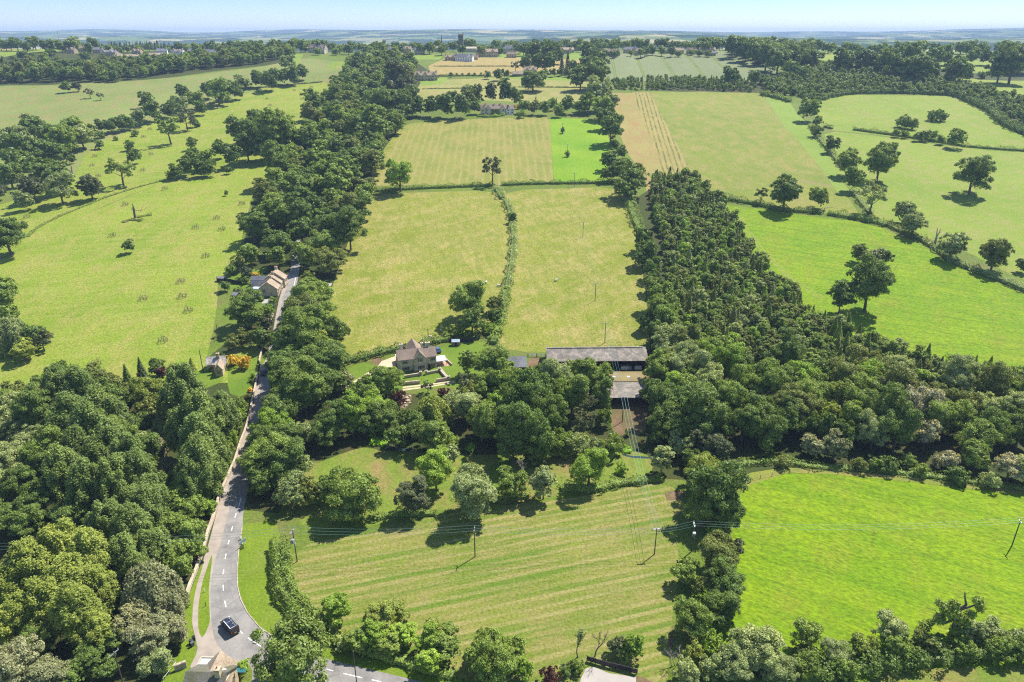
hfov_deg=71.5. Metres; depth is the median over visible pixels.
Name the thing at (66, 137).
broadleaf tree
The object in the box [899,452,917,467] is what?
bush
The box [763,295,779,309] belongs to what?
plantation tree
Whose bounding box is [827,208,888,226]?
hedge
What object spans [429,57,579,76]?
ripe field
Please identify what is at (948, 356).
plantation tree
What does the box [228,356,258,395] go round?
cottage lawn
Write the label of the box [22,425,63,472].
valley tree
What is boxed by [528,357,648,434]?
earth yard
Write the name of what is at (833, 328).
plantation tree
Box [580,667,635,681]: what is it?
pale yard
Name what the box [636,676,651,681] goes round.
yard edge
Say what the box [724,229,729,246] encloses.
plantation tree
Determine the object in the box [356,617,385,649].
broadleaf tree
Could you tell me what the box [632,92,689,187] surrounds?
hay row field
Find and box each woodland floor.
[0,51,294,85]
[0,64,1023,681]
[649,58,1023,126]
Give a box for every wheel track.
[610,52,756,77]
[740,217,824,298]
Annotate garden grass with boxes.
[420,78,447,85]
[504,76,570,80]
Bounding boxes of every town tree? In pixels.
[0,40,10,50]
[8,36,21,50]
[16,51,25,59]
[19,41,33,51]
[25,52,36,57]
[26,36,38,49]
[38,40,50,50]
[40,38,54,48]
[44,48,56,57]
[54,40,67,52]
[64,36,79,48]
[78,51,89,60]
[82,42,93,51]
[86,37,100,46]
[104,44,113,49]
[113,46,123,52]
[144,43,151,50]
[174,42,182,48]
[190,43,202,50]
[203,40,214,48]
[208,43,219,48]
[221,40,232,46]
[232,40,239,46]
[284,39,294,46]
[294,39,307,51]
[313,48,320,53]
[314,39,327,44]
[327,42,336,49]
[331,47,338,53]
[335,45,343,53]
[343,44,353,54]
[347,40,356,50]
[357,42,362,49]
[361,44,370,52]
[397,43,405,54]
[409,42,416,49]
[417,42,425,50]
[424,41,434,53]
[433,39,440,45]
[437,44,445,54]
[447,42,457,50]
[457,45,465,53]
[465,38,476,46]
[476,45,486,54]
[491,39,501,46]
[494,46,503,54]
[513,42,521,51]
[517,42,527,55]
[552,44,560,52]
[571,38,582,46]
[595,42,603,48]
[606,40,617,49]
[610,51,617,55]
[611,37,621,48]
[622,40,631,46]
[634,38,642,47]
[636,48,645,56]
[639,38,649,46]
[641,46,649,56]
[648,45,657,54]
[654,39,664,45]
[657,45,666,55]
[658,37,669,46]
[667,46,675,54]
[670,40,676,46]
[675,40,682,47]
[675,51,682,56]
[689,40,701,48]
[695,50,703,55]
[700,40,712,48]
[702,37,714,45]
[704,50,711,54]
[710,39,721,49]
[765,36,776,40]
[797,39,806,44]
[806,39,817,49]
[814,39,823,51]
[821,42,836,53]
[841,41,851,50]
[847,43,858,51]
[855,46,865,51]
[866,44,873,49]
[872,44,885,52]
[893,41,901,47]
[920,40,931,50]
[928,42,940,49]
[944,44,953,51]
[954,41,968,53]
[966,39,979,44]
[975,43,985,49]
[997,39,1011,47]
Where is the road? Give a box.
[210,240,420,681]
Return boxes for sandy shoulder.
[190,360,265,667]
[271,272,289,340]
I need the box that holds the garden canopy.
[237,668,246,677]
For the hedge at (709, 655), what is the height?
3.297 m
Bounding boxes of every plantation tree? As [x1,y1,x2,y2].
[659,220,670,230]
[664,235,675,250]
[664,273,674,281]
[668,197,679,207]
[668,215,678,224]
[668,265,678,272]
[669,251,681,261]
[671,274,683,284]
[671,300,679,310]
[673,276,678,289]
[673,289,686,299]
[675,256,687,266]
[675,264,683,269]
[676,269,689,277]
[677,242,691,254]
[679,217,690,224]
[681,231,691,241]
[683,313,694,321]
[684,224,695,230]
[684,293,693,313]
[685,204,696,210]
[685,275,698,288]
[686,246,691,259]
[686,282,695,302]
[688,239,696,246]
[690,299,701,310]
[691,225,701,234]
[691,313,700,323]
[693,288,708,302]
[694,241,706,253]
[694,281,704,289]
[694,300,707,313]
[696,219,706,229]
[696,260,708,268]
[697,250,706,255]
[699,270,712,285]
[700,318,708,327]
[701,207,711,214]
[701,255,709,270]
[702,222,711,232]
[702,262,707,272]
[702,322,711,331]
[705,239,717,250]
[706,211,717,218]
[706,308,720,316]
[706,325,720,335]
[707,218,716,224]
[707,225,718,236]
[707,329,721,341]
[708,274,718,284]
[709,260,721,272]
[710,298,723,311]
[711,320,725,332]
[715,249,726,258]
[717,234,727,245]
[718,293,730,302]
[719,252,729,260]
[719,255,723,265]
[720,280,733,292]
[720,323,725,335]
[722,228,733,240]
[722,274,729,280]
[723,212,728,226]
[723,260,732,265]
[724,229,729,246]
[727,265,737,273]
[727,281,734,302]
[727,305,737,325]
[728,230,739,242]
[728,280,738,289]
[728,322,742,332]
[729,332,740,341]
[730,301,742,313]
[733,262,741,269]
[734,269,745,277]
[734,341,744,346]
[735,246,745,256]
[735,337,746,346]
[736,242,748,257]
[736,307,740,320]
[737,282,744,296]
[738,314,749,328]
[738,330,749,337]
[740,305,749,316]
[742,294,757,303]
[742,348,752,355]
[744,276,757,287]
[744,289,756,295]
[744,335,755,345]
[745,241,755,250]
[745,283,755,293]
[747,309,760,323]
[747,326,760,343]
[749,312,765,326]
[750,304,762,316]
[753,277,764,291]
[755,260,763,276]
[755,343,770,358]
[756,322,769,334]
[757,251,769,256]
[757,254,770,269]
[757,303,766,311]
[758,258,770,271]
[758,351,765,360]
[759,319,770,328]
[761,283,768,298]
[762,338,776,349]
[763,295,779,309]
[764,302,772,325]
[765,274,779,285]
[765,281,776,292]
[767,329,781,341]
[768,285,776,301]
[773,309,787,324]
[775,286,786,298]
[775,317,788,328]
[777,274,787,282]
[782,279,793,289]
[782,284,793,295]
[783,303,800,316]
[784,309,794,319]
[786,318,795,326]
[790,295,796,305]
[791,282,800,294]
[791,325,803,336]
[791,334,808,345]
[795,317,804,327]
[801,311,813,320]
[801,353,808,361]
[802,320,816,337]
[804,313,821,325]
[805,358,815,363]
[806,347,820,360]
[807,332,822,347]
[808,319,825,332]
[809,331,822,339]
[813,311,823,321]
[817,350,830,359]
[822,310,827,323]
[822,333,831,343]
[822,343,834,351]
[823,322,831,330]
[828,316,837,337]
[828,351,843,361]
[829,314,846,330]
[830,336,841,342]
[833,321,842,342]
[834,333,840,353]
[839,331,849,353]
[842,322,856,335]
[845,312,852,336]
[852,333,862,343]
[856,324,862,336]
[863,331,878,341]
[863,332,871,350]
[868,343,882,356]
[874,334,889,340]
[876,336,888,352]
[880,339,898,354]
[882,351,892,358]
[891,342,907,356]
[895,337,909,353]
[898,345,904,354]
[907,344,929,361]
[915,368,930,382]
[916,358,922,370]
[922,343,931,362]
[922,358,932,368]
[926,373,938,383]
[933,356,943,380]
[944,353,955,363]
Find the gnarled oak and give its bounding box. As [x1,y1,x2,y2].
[917,591,986,643]
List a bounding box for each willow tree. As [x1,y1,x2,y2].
[0,315,37,357]
[119,558,185,615]
[126,593,155,622]
[136,430,147,434]
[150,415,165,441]
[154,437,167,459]
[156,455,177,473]
[156,585,190,617]
[413,394,453,432]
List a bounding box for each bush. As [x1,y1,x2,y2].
[131,129,138,135]
[164,170,172,177]
[188,118,200,126]
[209,485,223,498]
[215,475,224,480]
[218,455,231,466]
[226,354,238,364]
[226,429,237,444]
[226,441,235,451]
[232,396,248,409]
[233,287,242,293]
[234,422,242,431]
[236,355,250,368]
[236,658,249,674]
[238,265,252,277]
[239,407,247,417]
[240,276,250,283]
[301,270,315,281]
[333,634,343,650]
[437,388,450,396]
[441,331,450,337]
[445,323,457,336]
[456,327,464,334]
[464,329,471,336]
[473,331,481,338]
[481,322,495,332]
[495,318,504,324]
[516,110,525,117]
[522,445,543,464]
[539,665,561,681]
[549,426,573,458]
[559,664,570,678]
[566,432,589,455]
[568,659,584,674]
[585,436,602,449]
[600,432,624,458]
[614,461,628,476]
[625,428,631,435]
[671,654,700,681]
[681,638,707,663]
[697,654,720,681]
[698,627,722,653]
[704,521,723,536]
[711,633,758,672]
[747,624,787,651]
[775,456,793,467]
[810,125,824,136]
[811,115,823,125]
[848,457,868,469]
[868,454,887,471]
[883,455,902,472]
[894,115,905,126]
[896,113,914,127]
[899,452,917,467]
[909,118,918,129]
[911,462,929,478]
[927,110,935,119]
[931,450,961,468]
[932,108,945,119]
[939,113,949,120]
[944,465,971,487]
[976,71,985,78]
[978,471,1001,487]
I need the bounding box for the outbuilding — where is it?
[507,356,526,372]
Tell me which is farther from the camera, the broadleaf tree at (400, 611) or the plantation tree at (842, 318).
the plantation tree at (842, 318)
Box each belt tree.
[235,211,269,242]
[235,430,289,475]
[250,177,277,204]
[253,204,276,227]
[256,192,289,229]
[258,139,290,171]
[260,229,291,249]
[262,190,287,201]
[263,349,307,370]
[265,167,286,181]
[266,177,285,192]
[266,355,296,394]
[266,421,304,444]
[278,174,303,191]
[279,192,312,223]
[279,196,313,222]
[280,306,326,347]
[280,355,327,416]
[281,142,298,160]
[283,170,316,200]
[284,157,308,171]
[285,356,320,372]
[286,216,311,242]
[288,163,303,176]
[292,126,306,146]
[294,145,307,158]
[296,166,313,179]
[297,124,322,149]
[298,303,327,315]
[299,88,324,111]
[300,101,321,122]
[301,118,316,125]
[301,139,330,161]
[301,285,338,319]
[305,156,327,176]
[305,195,330,209]
[305,228,345,251]
[307,173,325,197]
[309,206,332,223]
[309,212,345,238]
[310,245,348,273]
[311,118,331,140]
[313,339,346,357]
[316,152,338,176]
[317,121,337,128]
[319,167,349,195]
[320,88,330,101]
[321,99,342,120]
[322,188,344,204]
[323,128,338,133]
[324,316,350,341]
[325,83,344,101]
[326,135,344,151]
[326,158,353,189]
[327,192,360,216]
[328,104,351,121]
[328,132,342,140]
[329,75,346,82]
[329,80,344,88]
[330,205,367,249]
[332,151,357,157]
[333,90,353,101]
[333,120,344,132]
[335,147,361,164]
[338,64,348,73]
[340,114,368,139]
[342,81,358,93]
[342,100,359,111]
[342,132,361,145]
[342,155,363,187]
[343,58,352,66]
[343,71,359,87]
[343,92,358,100]
[343,137,359,149]
[345,66,360,73]
[347,108,361,113]
[350,56,365,68]
[350,143,363,156]
[350,176,377,193]
[350,194,371,220]
[351,97,365,103]
[352,182,374,201]
[353,51,368,60]
[354,104,376,129]
[355,77,367,87]
[357,101,365,109]
[357,122,369,139]
[357,148,384,176]
[359,64,370,73]
[359,70,368,77]
[359,79,375,93]
[359,146,385,166]
[360,133,377,145]
[362,88,378,102]
[364,57,376,66]
[365,142,383,158]
[366,114,389,137]
[368,47,381,56]
[368,65,382,72]
[368,80,383,87]
[371,71,383,82]
[372,138,384,149]
[374,42,387,50]
[374,106,385,118]
[374,132,387,146]
[375,58,385,64]
[376,68,389,77]
[377,78,387,85]
[379,52,389,60]
[381,89,395,108]
[383,110,406,134]
[384,108,406,120]
[385,119,395,138]
[386,49,396,57]
[387,55,402,62]
[391,45,400,55]
[402,51,413,59]
[402,58,416,67]
[402,61,415,70]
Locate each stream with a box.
[378,444,414,451]
[622,454,650,458]
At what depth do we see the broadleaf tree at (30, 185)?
429.31 m
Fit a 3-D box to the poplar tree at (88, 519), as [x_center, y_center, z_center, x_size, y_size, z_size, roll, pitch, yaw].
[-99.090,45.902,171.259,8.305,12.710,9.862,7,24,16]
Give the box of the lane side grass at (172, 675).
[161,651,196,681]
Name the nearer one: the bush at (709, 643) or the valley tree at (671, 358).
the bush at (709, 643)
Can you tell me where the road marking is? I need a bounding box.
[223,278,380,681]
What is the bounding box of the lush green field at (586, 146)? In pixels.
[550,118,609,181]
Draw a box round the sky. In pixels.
[0,0,1023,31]
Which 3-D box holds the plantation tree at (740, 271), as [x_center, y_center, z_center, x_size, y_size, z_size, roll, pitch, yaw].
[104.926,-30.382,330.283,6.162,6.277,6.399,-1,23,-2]
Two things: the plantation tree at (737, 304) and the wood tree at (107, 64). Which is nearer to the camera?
the plantation tree at (737, 304)
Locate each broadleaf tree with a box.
[0,131,24,157]
[0,147,33,176]
[0,161,23,187]
[0,217,28,254]
[0,276,18,295]
[0,390,20,420]
[0,410,20,442]
[0,440,25,469]
[0,462,23,496]
[0,499,22,529]
[0,503,46,537]
[0,632,44,681]
[5,420,41,445]
[8,337,37,360]
[11,480,54,522]
[14,175,46,201]
[14,621,58,657]
[16,381,42,391]
[16,447,42,473]
[17,113,44,136]
[17,135,51,160]
[20,323,46,346]
[22,653,71,681]
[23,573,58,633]
[24,155,52,177]
[31,425,44,442]
[35,122,56,139]
[38,389,51,418]
[39,169,78,204]
[40,160,75,184]
[42,141,67,159]
[43,122,78,156]
[46,501,92,527]
[53,661,85,681]
[57,115,84,146]
[69,120,95,149]
[71,640,105,676]
[74,173,104,199]
[85,362,106,378]
[94,653,121,677]
[95,370,121,386]
[95,626,124,650]
[101,592,120,612]
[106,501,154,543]
[111,602,147,642]
[115,382,134,406]
[123,609,176,661]
[127,376,164,414]
[131,392,156,417]
[132,411,154,430]
[135,646,175,677]
[152,511,184,538]
[158,469,174,485]
[159,537,189,564]
[162,555,193,578]
[163,613,188,645]
[165,481,196,511]
[171,515,207,542]
[172,494,206,518]
[184,534,208,558]
[204,76,231,105]
[222,115,243,136]
[223,287,263,326]
[232,304,258,324]
[233,129,255,161]
[235,243,262,265]
[237,115,260,133]
[245,422,277,446]
[245,463,278,495]
[249,406,294,435]
[250,106,286,142]
[250,132,274,156]
[250,606,331,681]
[258,437,308,478]
[260,392,273,406]
[262,381,301,417]
[264,110,296,144]
[267,324,293,353]
[271,470,304,506]
[272,339,296,351]
[276,313,294,326]
[280,291,320,312]
[288,343,320,357]
[289,276,332,299]
[293,303,325,326]
[294,243,316,269]
[294,339,312,357]
[294,420,315,441]
[295,454,313,475]
[296,475,324,505]
[303,344,344,371]
[303,366,338,404]
[308,412,345,445]
[310,343,350,370]
[312,329,333,342]
[312,475,329,500]
[313,398,354,438]
[314,323,334,338]
[319,465,383,521]
[321,310,332,328]
[321,592,352,627]
[328,368,347,392]
[336,388,366,435]
[341,627,368,651]
[347,373,378,397]
[356,408,383,434]
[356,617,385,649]
[358,388,391,413]
[361,87,392,116]
[362,599,397,632]
[366,400,403,430]
[368,365,405,398]
[374,630,401,656]
[383,58,416,84]
[383,425,407,448]
[384,158,412,191]
[386,621,417,650]
[389,88,411,113]
[390,598,410,622]
[393,475,430,511]
[400,409,425,428]
[407,417,446,448]
[412,622,445,651]
[414,445,454,490]
[415,647,442,673]
[424,421,459,451]
[433,631,461,662]
[442,389,482,422]
[443,443,459,462]
[448,280,486,312]
[449,462,497,520]
[455,372,477,393]
[456,303,485,334]
[459,380,485,400]
[462,638,482,671]
[466,399,493,435]
[468,373,497,400]
[470,343,509,373]
[471,626,504,646]
[471,635,518,681]
[479,405,508,447]
[486,390,503,408]
[488,368,517,392]
[491,355,515,371]
[494,367,530,409]
[494,411,529,462]
[496,465,528,498]
[501,634,526,665]
[507,400,549,459]
[517,365,555,421]
[520,70,547,91]
[526,363,541,379]
[528,424,558,461]
[528,465,557,499]
[537,393,568,430]
[539,357,572,386]
[551,374,590,416]
[553,380,568,411]
[560,359,575,378]
[566,64,591,90]
[569,447,609,484]
[570,357,591,375]
[581,56,610,81]
[583,359,613,392]
[586,73,613,97]
[591,95,611,111]
[591,376,612,408]
[598,113,624,143]
[613,159,650,195]
[614,177,637,201]
[635,239,658,258]
[639,377,660,404]
[642,347,673,378]
[643,276,673,302]
[643,319,662,343]
[643,380,677,416]
[645,291,677,317]
[646,400,684,441]
[650,445,675,473]
[651,325,676,353]
[653,303,680,324]
[653,322,681,346]
[655,341,691,358]
[661,385,697,419]
[665,370,694,388]
[668,429,694,457]
[670,414,700,440]
[670,556,699,584]
[672,348,713,373]
[672,594,715,638]
[675,372,713,396]
[678,338,703,353]
[682,448,701,466]
[682,492,720,527]
[683,450,719,484]
[686,459,752,511]
[689,427,709,453]
[689,575,714,598]
[690,374,722,402]
[694,361,726,389]
[696,587,712,604]
[697,529,739,568]
[698,339,726,372]
[701,433,724,450]
[702,555,745,595]
[703,433,734,461]
[704,588,742,617]
[709,398,735,434]
[710,342,747,379]
[711,492,746,530]
[714,378,748,417]
[717,641,754,680]
[727,622,784,670]
[728,363,759,391]
[728,403,759,440]
[745,393,778,414]
[753,356,779,372]
[753,366,791,400]
[757,43,779,70]
[757,645,799,681]
[763,381,802,407]
[765,48,791,74]
[769,173,803,207]
[773,395,806,439]
[781,43,806,67]
[787,360,821,381]
[788,616,825,645]
[789,643,818,656]
[789,650,826,681]
[793,378,828,409]
[800,434,826,456]
[805,410,836,439]
[817,401,841,421]
[819,636,855,666]
[822,357,864,384]
[822,428,852,459]
[825,377,855,407]
[826,279,857,314]
[831,656,860,681]
[832,147,863,173]
[834,417,857,444]
[840,399,866,424]
[846,251,896,312]
[850,632,880,658]
[854,358,885,381]
[855,408,890,449]
[863,141,898,181]
[868,376,885,397]
[870,608,909,642]
[873,47,894,70]
[876,407,923,452]
[880,632,915,661]
[882,53,907,76]
[894,54,918,77]
[895,379,946,421]
[896,40,924,60]
[901,210,928,233]
[906,53,939,78]
[909,626,941,653]
[911,419,943,449]
[934,232,971,258]
[940,54,974,77]
[944,381,976,406]
[944,399,976,435]
[952,154,997,194]
[952,637,978,661]
[960,438,991,469]
[962,617,988,642]
[963,414,991,428]
[970,391,1004,415]
[978,238,1015,269]
[980,405,1016,444]
[982,615,1011,641]
[982,634,1018,662]
[983,51,1016,83]
[991,451,1023,480]
[996,42,1023,83]
[996,389,1023,413]
[1003,373,1023,391]
[1004,412,1023,448]
[1012,635,1023,660]
[1017,453,1023,482]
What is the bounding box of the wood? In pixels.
[0,35,1023,681]
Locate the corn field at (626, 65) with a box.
[605,50,780,81]
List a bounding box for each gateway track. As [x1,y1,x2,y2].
[665,491,684,500]
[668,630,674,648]
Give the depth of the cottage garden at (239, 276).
333.51 m
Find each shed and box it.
[217,276,225,281]
[451,339,459,345]
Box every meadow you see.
[280,54,302,67]
[292,483,680,681]
[327,55,401,69]
[865,664,1023,681]
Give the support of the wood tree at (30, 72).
on the woodland floor at (176, 71)
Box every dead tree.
[131,203,142,217]
[934,227,946,243]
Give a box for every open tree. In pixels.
[30,329,52,351]
[83,88,94,98]
[104,158,135,185]
[154,114,179,143]
[165,100,184,112]
[175,107,195,130]
[420,380,433,392]
[482,156,501,180]
[511,61,519,70]
[571,406,595,441]
[754,187,768,201]
[858,178,887,214]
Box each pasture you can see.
[0,49,58,56]
[649,92,858,214]
[696,473,1023,680]
[724,205,1023,370]
[818,53,879,60]
[824,132,1023,193]
[861,182,1023,278]
[940,61,991,72]
[956,78,1023,97]
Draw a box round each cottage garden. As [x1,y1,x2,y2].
[163,370,223,387]
[217,267,266,289]
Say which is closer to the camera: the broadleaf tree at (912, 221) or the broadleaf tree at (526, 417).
the broadleaf tree at (526, 417)
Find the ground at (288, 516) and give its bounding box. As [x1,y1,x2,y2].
[0,48,1023,681]
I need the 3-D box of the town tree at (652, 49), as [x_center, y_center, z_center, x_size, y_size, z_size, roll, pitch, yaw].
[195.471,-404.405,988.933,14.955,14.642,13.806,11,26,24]
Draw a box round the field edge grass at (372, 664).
[330,656,464,681]
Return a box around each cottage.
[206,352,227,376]
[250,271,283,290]
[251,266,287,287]
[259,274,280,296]
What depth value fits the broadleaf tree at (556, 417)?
213.20 m
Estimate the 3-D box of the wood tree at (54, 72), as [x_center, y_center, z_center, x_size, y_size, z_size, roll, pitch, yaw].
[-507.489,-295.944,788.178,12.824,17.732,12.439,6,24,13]
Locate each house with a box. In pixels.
[64,46,77,53]
[78,45,86,51]
[93,46,102,52]
[100,49,119,55]
[114,53,138,57]
[132,48,142,53]
[148,52,161,56]
[156,48,167,53]
[171,48,184,54]
[183,651,238,681]
[203,48,215,52]
[308,43,327,52]
[314,46,325,53]
[395,338,436,371]
[397,45,411,53]
[414,47,424,54]
[414,70,436,80]
[445,54,454,60]
[455,52,473,61]
[476,48,497,56]
[480,103,505,114]
[503,45,516,53]
[505,104,513,113]
[506,51,516,57]
[512,70,524,75]
[523,65,536,71]
[561,46,573,53]
[623,46,635,52]
[634,47,647,54]
[674,47,683,53]
[686,47,695,53]
[698,46,715,52]
[705,50,715,55]
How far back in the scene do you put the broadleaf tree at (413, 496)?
182.56 m
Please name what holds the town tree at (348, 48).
on the ground at (288, 516)
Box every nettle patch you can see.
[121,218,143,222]
[137,212,152,217]
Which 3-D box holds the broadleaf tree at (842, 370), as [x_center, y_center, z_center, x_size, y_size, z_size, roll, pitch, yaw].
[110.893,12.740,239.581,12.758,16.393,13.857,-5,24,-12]
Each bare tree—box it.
[517,459,526,470]
[574,627,586,657]
[577,391,598,418]
[591,632,608,656]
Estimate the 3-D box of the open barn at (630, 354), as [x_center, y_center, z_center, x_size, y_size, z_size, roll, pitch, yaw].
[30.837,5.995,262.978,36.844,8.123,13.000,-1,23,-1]
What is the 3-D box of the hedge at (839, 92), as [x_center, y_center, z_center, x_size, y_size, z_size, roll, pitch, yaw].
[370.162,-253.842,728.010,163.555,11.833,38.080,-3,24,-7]
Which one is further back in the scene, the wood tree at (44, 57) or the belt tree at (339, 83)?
the wood tree at (44, 57)
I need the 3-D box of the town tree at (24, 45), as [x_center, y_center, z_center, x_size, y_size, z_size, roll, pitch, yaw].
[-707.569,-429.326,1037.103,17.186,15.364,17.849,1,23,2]
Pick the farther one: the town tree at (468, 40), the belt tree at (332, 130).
the town tree at (468, 40)
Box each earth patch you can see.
[370,357,382,365]
[400,393,411,408]
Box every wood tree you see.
[0,55,6,63]
[2,65,13,80]
[3,71,13,82]
[7,55,21,63]
[8,60,16,67]
[12,61,26,79]
[14,71,24,81]
[22,58,30,67]
[23,66,38,81]
[24,54,36,61]
[29,61,43,67]
[29,66,45,79]
[36,51,51,62]
[42,63,53,80]
[46,66,59,81]
[58,68,71,79]
[61,58,75,77]
[71,65,84,79]
[73,58,83,76]
[83,60,99,80]
[94,59,105,65]
[95,65,108,75]
[95,70,109,81]
[97,55,107,61]
[103,61,112,72]
[108,64,119,74]
[108,70,120,81]
[110,55,119,60]
[115,64,122,78]
[117,54,126,62]
[122,66,130,76]
[124,59,136,67]
[124,69,134,78]
[128,55,137,59]
[130,66,139,76]
[134,64,144,75]
[136,57,147,64]
[140,66,148,76]
[142,53,152,64]
[147,58,157,65]
[148,64,159,74]
[154,61,168,73]
[161,53,175,72]
[174,57,187,71]
[175,55,187,69]
[186,51,197,57]
[187,58,200,68]
[191,47,199,55]
[197,52,209,66]
[199,57,208,65]
[204,56,215,65]
[209,54,218,66]
[215,45,222,51]
[217,55,228,66]
[218,48,229,65]
[227,55,237,65]
[229,48,237,55]
[235,53,245,64]
[238,44,248,54]
[241,41,251,48]
[244,55,252,62]
[251,46,260,56]
[252,52,260,63]
[254,41,265,50]
[259,53,265,62]
[266,38,277,47]
[266,46,276,60]
[275,39,283,46]
[275,50,284,58]
[277,47,286,54]
[285,46,295,54]
[754,38,763,42]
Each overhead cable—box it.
[0,527,289,549]
[301,525,469,534]
[474,526,650,534]
[621,397,660,527]
[698,518,1020,529]
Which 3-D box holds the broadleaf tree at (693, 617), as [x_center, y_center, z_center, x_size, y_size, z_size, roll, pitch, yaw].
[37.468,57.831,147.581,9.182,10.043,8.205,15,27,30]
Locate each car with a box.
[220,615,239,635]
[260,369,266,375]
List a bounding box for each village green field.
[414,54,442,59]
[488,52,524,57]
[569,51,584,59]
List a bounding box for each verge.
[238,521,330,656]
[260,353,265,363]
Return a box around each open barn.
[545,346,648,370]
[606,371,650,405]
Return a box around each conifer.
[122,364,137,405]
[136,357,149,383]
[188,358,197,370]
[559,54,564,72]
[563,51,571,74]
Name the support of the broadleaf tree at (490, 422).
on the woodland floor at (346, 440)
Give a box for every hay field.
[328,191,510,364]
[376,118,552,185]
[417,76,610,102]
[499,187,650,351]
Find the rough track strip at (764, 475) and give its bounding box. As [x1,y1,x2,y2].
[733,468,1023,494]
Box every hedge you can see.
[26,177,179,236]
[240,81,321,88]
[268,534,330,630]
[325,622,457,681]
[345,341,406,363]
[373,507,436,521]
[375,181,493,191]
[422,87,484,88]
[422,334,447,346]
[433,65,506,66]
[437,73,484,76]
[477,112,505,117]
[484,487,530,503]
[487,286,512,344]
[493,185,506,198]
[501,177,621,185]
[502,197,518,289]
[519,86,586,87]
[560,472,663,493]
[623,197,645,232]
[699,622,722,657]
[724,192,822,214]
[733,628,1020,681]
[737,453,1023,490]
[759,90,793,101]
[796,86,954,99]
[808,123,844,169]
[822,123,834,128]
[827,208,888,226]
[849,188,874,213]
[852,126,967,146]
[883,219,951,259]
[946,254,1023,291]
[952,89,1023,135]
[967,142,1023,150]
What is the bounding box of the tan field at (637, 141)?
[612,93,663,190]
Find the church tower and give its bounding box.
[458,32,476,51]
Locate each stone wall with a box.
[174,660,186,670]
[186,443,240,593]
[239,374,257,443]
[259,346,263,362]
[403,380,419,384]
[404,373,419,377]
[427,369,439,373]
[436,377,447,381]
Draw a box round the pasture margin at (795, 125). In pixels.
[765,96,851,194]
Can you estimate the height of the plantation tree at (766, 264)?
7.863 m
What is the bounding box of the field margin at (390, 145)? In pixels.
[373,122,422,185]
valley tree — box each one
[0,388,22,416]
[0,464,39,499]
[9,380,53,432]
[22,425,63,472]
[38,359,68,396]
[80,368,107,386]
[101,382,131,413]
[102,414,138,436]
[135,432,162,465]
[658,352,689,379]
[669,323,702,346]
[677,380,728,434]
[683,366,704,380]
[703,334,733,348]
[731,353,762,389]
[740,389,759,408]
[746,400,788,441]
[752,358,801,391]
[765,326,806,365]
[783,389,825,431]
[802,372,834,398]
[809,357,836,383]
[841,383,879,414]
[844,343,886,380]
[844,371,873,390]
[867,381,913,433]
[877,363,928,402]
[881,355,918,380]
[920,397,958,434]
[929,381,951,401]
[935,353,980,394]
[953,418,1003,451]
[965,359,986,386]
[971,360,1023,396]
[997,399,1023,435]
[1007,365,1023,380]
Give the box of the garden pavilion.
[436,355,446,364]
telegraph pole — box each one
[109,648,122,681]
[289,528,297,561]
[353,652,356,681]
[473,526,475,556]
[653,528,660,554]
[691,522,695,551]
[1011,518,1022,545]
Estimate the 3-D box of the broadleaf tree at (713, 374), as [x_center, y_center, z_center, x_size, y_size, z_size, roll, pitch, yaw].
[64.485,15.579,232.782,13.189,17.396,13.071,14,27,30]
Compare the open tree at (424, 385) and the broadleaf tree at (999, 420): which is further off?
the open tree at (424, 385)
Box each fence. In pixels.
[216,277,241,283]
[447,338,473,341]
[586,656,637,673]
[751,469,1017,491]
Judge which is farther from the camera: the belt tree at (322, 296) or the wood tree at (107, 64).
the wood tree at (107, 64)
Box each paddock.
[301,448,652,530]
[815,95,1023,148]
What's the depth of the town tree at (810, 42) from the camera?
982.15 m
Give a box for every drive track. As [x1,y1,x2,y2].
[403,381,453,387]
[403,382,454,390]
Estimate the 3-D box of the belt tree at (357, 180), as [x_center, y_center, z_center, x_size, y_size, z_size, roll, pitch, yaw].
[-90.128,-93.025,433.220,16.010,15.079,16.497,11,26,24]
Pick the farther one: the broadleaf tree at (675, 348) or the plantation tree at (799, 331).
the plantation tree at (799, 331)
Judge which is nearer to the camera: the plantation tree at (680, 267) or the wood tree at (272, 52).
the plantation tree at (680, 267)
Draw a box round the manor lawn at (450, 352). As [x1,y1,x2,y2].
[344,341,488,387]
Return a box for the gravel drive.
[353,356,395,382]
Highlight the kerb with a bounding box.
[237,527,270,634]
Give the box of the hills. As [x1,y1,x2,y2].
[0,28,1023,51]
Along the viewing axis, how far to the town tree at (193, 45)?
1009.54 m
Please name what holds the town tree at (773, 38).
on the ground at (288, 516)
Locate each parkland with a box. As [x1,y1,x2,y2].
[0,59,343,190]
[0,82,329,257]
[0,159,268,389]
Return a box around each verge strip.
[177,559,203,661]
[198,556,211,636]
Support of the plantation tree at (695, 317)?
on the woodland floor at (346, 440)
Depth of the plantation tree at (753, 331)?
274.39 m
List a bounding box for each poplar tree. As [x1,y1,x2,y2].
[0,535,53,588]
[0,562,33,604]
[0,604,23,644]
[3,589,44,639]
[33,515,81,564]
[36,579,114,645]
[38,441,86,505]
[40,369,64,403]
[40,390,83,430]
[40,413,66,445]
[41,551,97,592]
[53,363,95,404]
[59,423,86,452]
[63,454,113,517]
[65,394,107,449]
[67,525,117,571]
[69,606,112,647]
[77,434,111,464]
[81,381,112,407]
[82,511,107,534]
[84,563,121,602]
[86,497,120,550]
[91,452,132,500]
[92,415,127,449]
[97,394,139,431]
[106,531,149,582]
[108,431,158,473]
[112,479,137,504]
[118,550,149,586]
[121,445,167,484]
[127,481,170,523]
[133,520,171,561]
[135,472,177,521]
[154,377,189,421]
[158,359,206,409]
[162,405,185,452]
[171,453,204,498]
[175,410,228,465]
[178,429,229,490]
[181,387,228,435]
[192,451,224,498]
[209,390,239,438]
[210,432,232,459]
[212,390,243,428]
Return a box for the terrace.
[437,355,449,366]

